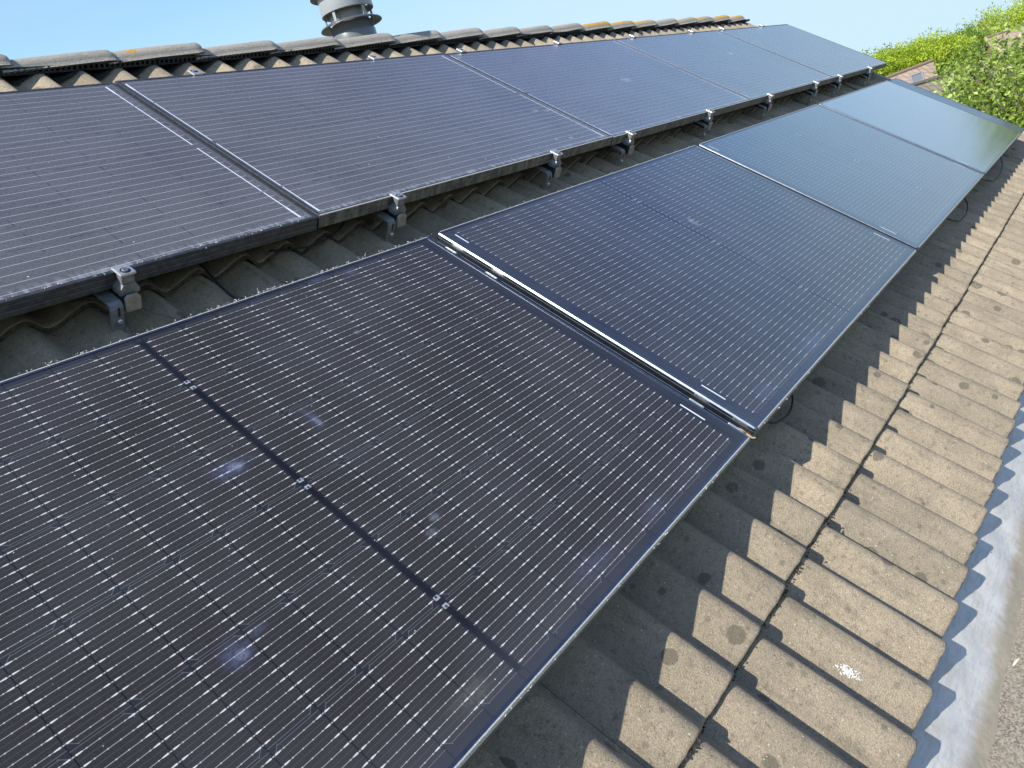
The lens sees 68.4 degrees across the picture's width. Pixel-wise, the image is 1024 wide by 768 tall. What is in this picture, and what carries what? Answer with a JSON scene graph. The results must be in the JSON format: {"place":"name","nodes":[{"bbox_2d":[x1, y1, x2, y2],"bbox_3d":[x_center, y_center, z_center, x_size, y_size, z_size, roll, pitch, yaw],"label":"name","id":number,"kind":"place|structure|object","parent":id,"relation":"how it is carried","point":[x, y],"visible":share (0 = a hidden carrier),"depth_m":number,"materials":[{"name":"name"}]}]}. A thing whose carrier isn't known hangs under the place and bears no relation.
{"place":"outdoors","nodes":[
{"label":"outdoors","id":0,"kind":"place"},
{"bbox_2d":[0,0,1023,59],"label":"sky","id":1,"kind":"structure","parent":0,"point":[28,28],"materials":[{"name":"blue"}]},
{"bbox_2d":[885,59,936,82],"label":"brick house","id":2,"kind":"structure","parent":0,"point":[919,72],"depth_m":37.99,"materials":[{"name":"brown brick"}]},
{"bbox_2d":[910,55,1019,112],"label":"brick house","id":3,"kind":"structure","parent":0,"point":[924,84],"depth_m":28.82,"materials":[{"name":"brown brick"}]},
{"bbox_2d":[980,24,1023,68],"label":"brick house","id":4,"kind":"structure","parent":0,"point":[1013,34],"depth_m":47.17,"materials":[{"name":"brown brick"}]},
{"label":"ground","id":5,"kind":"structure","parent":0,"visible":0},
{"bbox_2d":[0,15,1023,767],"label":"brick house","id":6,"kind":"structure","parent":5,"relation":"on","point":[920,529],"depth_m":1.89,"materials":[{"name":"concrete"}]},
{"bbox_2d":[93,263,141,331],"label":"mounting rail","id":7,"kind":"object","parent":6,"relation":"attached to","point":[120,297],"visible":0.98,"depth_m":1.77,"materials":[{"name":"metal"}]},
{"bbox_2d":[0,82,317,319],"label":"solar panel","id":8,"kind":"object","parent":7,"relation":"attached to","point":[97,181],"visible":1,"depth_m":2.05,"materials":[{"name":"black glass"}]},
{"bbox_2d":[63,294,93,302],"bbox_3d":[-1.174,-0.222,1.747,0.237,0.054,0.653,34,40,22],"label":"cable","id":9,"kind":"object","parent":8,"relation":"hanging from","point":[85,297],"visible":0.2,"depth_m":1.79,"materials":[{"name":"black rubber"}]},
{"bbox_2d":[84,296,179,320],"bbox_3d":[-0.914,-0.174,1.856,0.302,0.014,0.204,34,40,22],"label":"cable","id":10,"kind":"object","parent":6,"relation":"on","point":[146,310],"visible":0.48,"depth_m":1.86,"materials":[{"name":"black rubber"}]},
{"bbox_2d":[199,263,239,300],"bbox_3d":[-0.802,-0.312,2.026,0.601,0.056,0.048,34,40,22],"label":"cable","id":11,"kind":"object","parent":6,"relation":"attached to","point":[217,282],"visible":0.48,"depth_m":2.01,"materials":[{"name":"black rubber"}]},
{"bbox_2d":[188,69,406,242],"bbox_3d":[-0.807,-0.819,2.638,1.156,0.166,0.085,34,40,22],"label":"mounting rail","id":12,"kind":"object","parent":6,"relation":"attached to","point":[393,215],"visible":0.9,"depth_m":2.42,"materials":[{"name":"metal"}]},
{"bbox_2d":[269,221,344,251],"bbox_3d":[-0.661,-0.500,2.333,0.195,0.066,0.304,34,40,22],"label":"cable","id":13,"kind":"object","parent":6,"relation":"attached to","point":[334,233],"visible":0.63,"depth_m":2.29,"materials":[{"name":"black rubber"}]},
{"bbox_2d":[310,0,381,46],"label":"flue","id":14,"kind":"object","parent":6,"relation":"on","point":[348,18],"visible":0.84,"depth_m":4.02,"materials":[{"name":"grey metal"}]},
{"bbox_2d":[368,55,562,189],"bbox_3d":[-0.266,-1.153,3.281,1.156,0.166,0.098,34,40,22],"label":"mounting rail","id":15,"kind":"object","parent":6,"relation":"attached to","point":[551,168],"visible":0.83,"depth_m":3.06,"materials":[{"name":"metal"}]},
{"bbox_2d":[115,53,611,227],"bbox_3d":[-0.457,-1.058,2.993,1.043,0.042,1.692,34,40,22],"label":"solar panel","id":16,"kind":"object","parent":15,"relation":"attached to","point":[326,144],"visible":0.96,"depth_m":2.78,"materials":[{"name":"black glass"}]},
{"bbox_2d":[456,48,636,166],"bbox_3d":[0.100,-1.379,3.717,1.156,0.166,0.113,34,40,22],"label":"mounting rail","id":17,"kind":"object","parent":6,"relation":"attached to","point":[626,146],"visible":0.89,"depth_m":3.50,"materials":[{"name":"metal"}]},
{"bbox_2d":[446,39,751,145],"bbox_3d":[0.557,-1.682,4.204,1.043,0.043,1.692,34,40,22],"label":"solar panel","id":18,"kind":"object","parent":17,"relation":"attached to","point":[615,89],"visible":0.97,"depth_m":4.06,"materials":[{"name":"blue glass"}]},
{"bbox_2d":[445,247,743,432],"bbox_3d":[0.162,-0.097,2.113,1.037,0.132,0.048,34,40,22],"label":"mounting rail","id":19,"kind":"object","parent":6,"relation":"attached to","point":[692,400],"visible":0.12,"depth_m":1.94,"materials":[{"name":"metal"}]},
{"bbox_2d":[0,237,749,767],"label":"solar panel","id":20,"kind":"object","parent":19,"relation":"attached to","point":[426,503],"visible":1,"depth_m":1.35,"materials":[{"name":"black glass"}]},
{"bbox_2d":[12,151,907,715],"bbox_3d":[0.093,-0.233,2.117,1.351,0.019,3.593,34,40,22],"label":"seed fluff","id":21,"kind":"object","parent":20,"relation":"on","point":[322,271],"visible":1,"depth_m":1.82,"materials":[{"name":"beige"}]},
{"bbox_2d":[553,40,714,139],"bbox_3d":[0.644,-1.715,4.364,1.156,0.166,0.088,34,40,22],"label":"mounting rail","id":22,"kind":"object","parent":6,"relation":"attached to","point":[706,123],"visible":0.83,"depth_m":4.15,"materials":[{"name":"metal"}]},
{"bbox_2d":[629,34,774,119],"bbox_3d":[1.195,-2.056,5.020,1.156,0.166,0.113,34,40,22],"label":"mounting rail","id":23,"kind":"object","parent":6,"relation":"attached to","point":[766,105],"visible":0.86,"depth_m":4.81,"materials":[{"name":"metal"}]},
{"bbox_2d":[614,30,833,105],"bbox_3d":[1.573,-2.309,5.412,1.043,0.043,1.692,34,40,22],"label":"solar panel","id":24,"kind":"object","parent":23,"relation":"attached to","point":[755,74],"visible":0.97,"depth_m":5.29,"materials":[{"name":"blue glass"}]},
{"bbox_2d":[688,30,819,104],"bbox_3d":[1.764,-2.407,5.697,1.156,0.166,0.103,34,40,22],"label":"mounting rail","id":25,"kind":"object","parent":6,"relation":"attached to","point":[812,91],"visible":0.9,"depth_m":5.49,"materials":[{"name":"metal"}]},
{"bbox_2d":[719,27,843,96],"bbox_3d":[2.114,-2.623,6.113,1.156,0.166,0.133,34,40,22],"label":"mounting rail","id":26,"kind":"object","parent":6,"relation":"attached to","point":[836,85],"visible":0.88,"depth_m":5.91,"materials":[{"name":"metal"}]},
{"bbox_2d":[718,24,886,81],"bbox_3d":[2.588,-2.936,6.620,1.043,0.043,1.692,34,40,22],"label":"solar panel","id":27,"kind":"object","parent":26,"relation":"attached to","point":[817,53],"visible":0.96,"depth_m":6.52,"materials":[{"name":"blue glass"}]},
{"bbox_2d":[759,24,872,86],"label":"mounting rail","id":28,"kind":"object","parent":6,"relation":"attached to","point":[866,76],"visible":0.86,"depth_m":6.55,"materials":[{"name":"metal"}]},
{"bbox_2d":[833,664,862,680],"bbox_3d":[0.694,0.593,1.551,0.059,0.014,0.026,34,40,22],"label":"bird dropping","id":29,"kind":"object","parent":6,"relation":"on","point":[847,671],"visible":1,"depth_m":1.55,"materials":[{"name":"white"}]},
{"bbox_2d":[680,194,1023,767],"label":"moss crumbs","id":30,"kind":"object","parent":6,"relation":"on","point":[783,595],"visible":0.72,"depth_m":1.76,"materials":[{"name":"plant"}]},
{"bbox_2d":[890,78,1023,140],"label":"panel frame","id":31,"kind":"object","parent":6,"relation":"on","point":[1017,128],"visible":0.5,"depth_m":6.32,"materials":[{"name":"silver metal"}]},
{"bbox_2d":[862,41,918,75],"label":"tree","id":32,"kind":"object","parent":5,"relation":"on","point":[881,55],"visible":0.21,"depth_m":57.08,"materials":[{"name":"green plant"}]},
{"bbox_2d":[887,27,979,74],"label":"tree","id":33,"kind":"object","parent":5,"relation":"on","point":[924,50],"visible":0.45,"depth_m":56.28,"materials":[{"name":"green plant"}]},
{"bbox_2d":[921,20,1023,127],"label":"bush","id":34,"kind":"object","parent":5,"relation":"on","point":[1002,99],"visible":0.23,"depth_m":8.37,"materials":[{"name":"green plant"}]},
{"bbox_2d":[953,22,998,68],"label":"tree","id":35,"kind":"object","parent":5,"relation":"on","point":[972,30],"visible":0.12,"depth_m":61.48,"materials":[{"name":"green plant"}]},
{"bbox_2d":[942,0,1023,40],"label":"tree","id":36,"kind":"object","parent":5,"relation":"on","point":[1014,15],"visible":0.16,"depth_m":65.84,"materials":[{"name":"green plant"}]},
{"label":"rail","id":37,"kind":"object","parent":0,"visible":0},
{"bbox_2d":[436,145,915,436],"bbox_3d":[0.741,-0.502,2.753,1.101,0.038,1.850,34,40,22],"label":"solar panel","id":38,"kind":"object","parent":37,"relation":"on","point":[727,292],"visible":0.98,"depth_m":2.48,"materials":[{"name":"black glass"}]},
{"bbox_2d":[739,428,755,438],"bbox_3d":[0.581,0.124,1.901,0.075,0.007,0.029,16,37,-2],"label":"dry leaf","id":39,"kind":"object","parent":38,"relation":"attached to","point":[745,433],"visible":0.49,"depth_m":1.90,"materials":[{"name":"brown plant"}]},
{"bbox_2d":[768,394,793,423],"bbox_3d":[0.741,0.028,2.186,0.163,0.058,0.286,34,40,22],"label":"cable","id":40,"kind":"object","parent":38,"relation":"hanging from","point":[788,413],"visible":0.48,"depth_m":2.17,"materials":[{"name":"black rubber"}]},
{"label":"rail","id":41,"kind":"object","parent":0,"visible":0},
{"bbox_2d":[698,104,983,254],"bbox_3d":[1.866,-1.196,4.092,1.101,0.038,1.843,34,40,22],"label":"solar panel","id":42,"kind":"object","parent":41,"relation":"attached to","point":[902,191],"visible":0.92,"depth_m":3.90,"materials":[{"name":"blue glass"}]},
{"bbox_2d":[946,198,967,221],"bbox_3d":[2.476,-1.012,4.209,0.170,0.059,0.706,34,40,22],"label":"cable","id":43,"kind":"object","parent":42,"relation":"hanging from","point":[963,216],"visible":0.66,"depth_m":4.11,"materials":[{"name":"black rubber"}]},
{"bbox_2d":[819,80,1020,177],"bbox_3d":[2.991,-1.891,5.430,1.101,0.038,1.849,34,40,22],"label":"solar panel","id":44,"kind":"object","parent":41,"relation":"attached to","point":[961,137],"visible":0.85,"depth_m":5.29,"materials":[{"name":"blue glass"}]},
{"bbox_2d":[981,158,1002,181],"bbox_3d":[3.283,-1.490,5.144,0.151,0.059,0.955,34,40,22],"label":"cable","id":45,"kind":"object","parent":44,"relation":"hanging from","point":[999,174],"visible":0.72,"depth_m":5.03,"materials":[{"name":"black rubber"}]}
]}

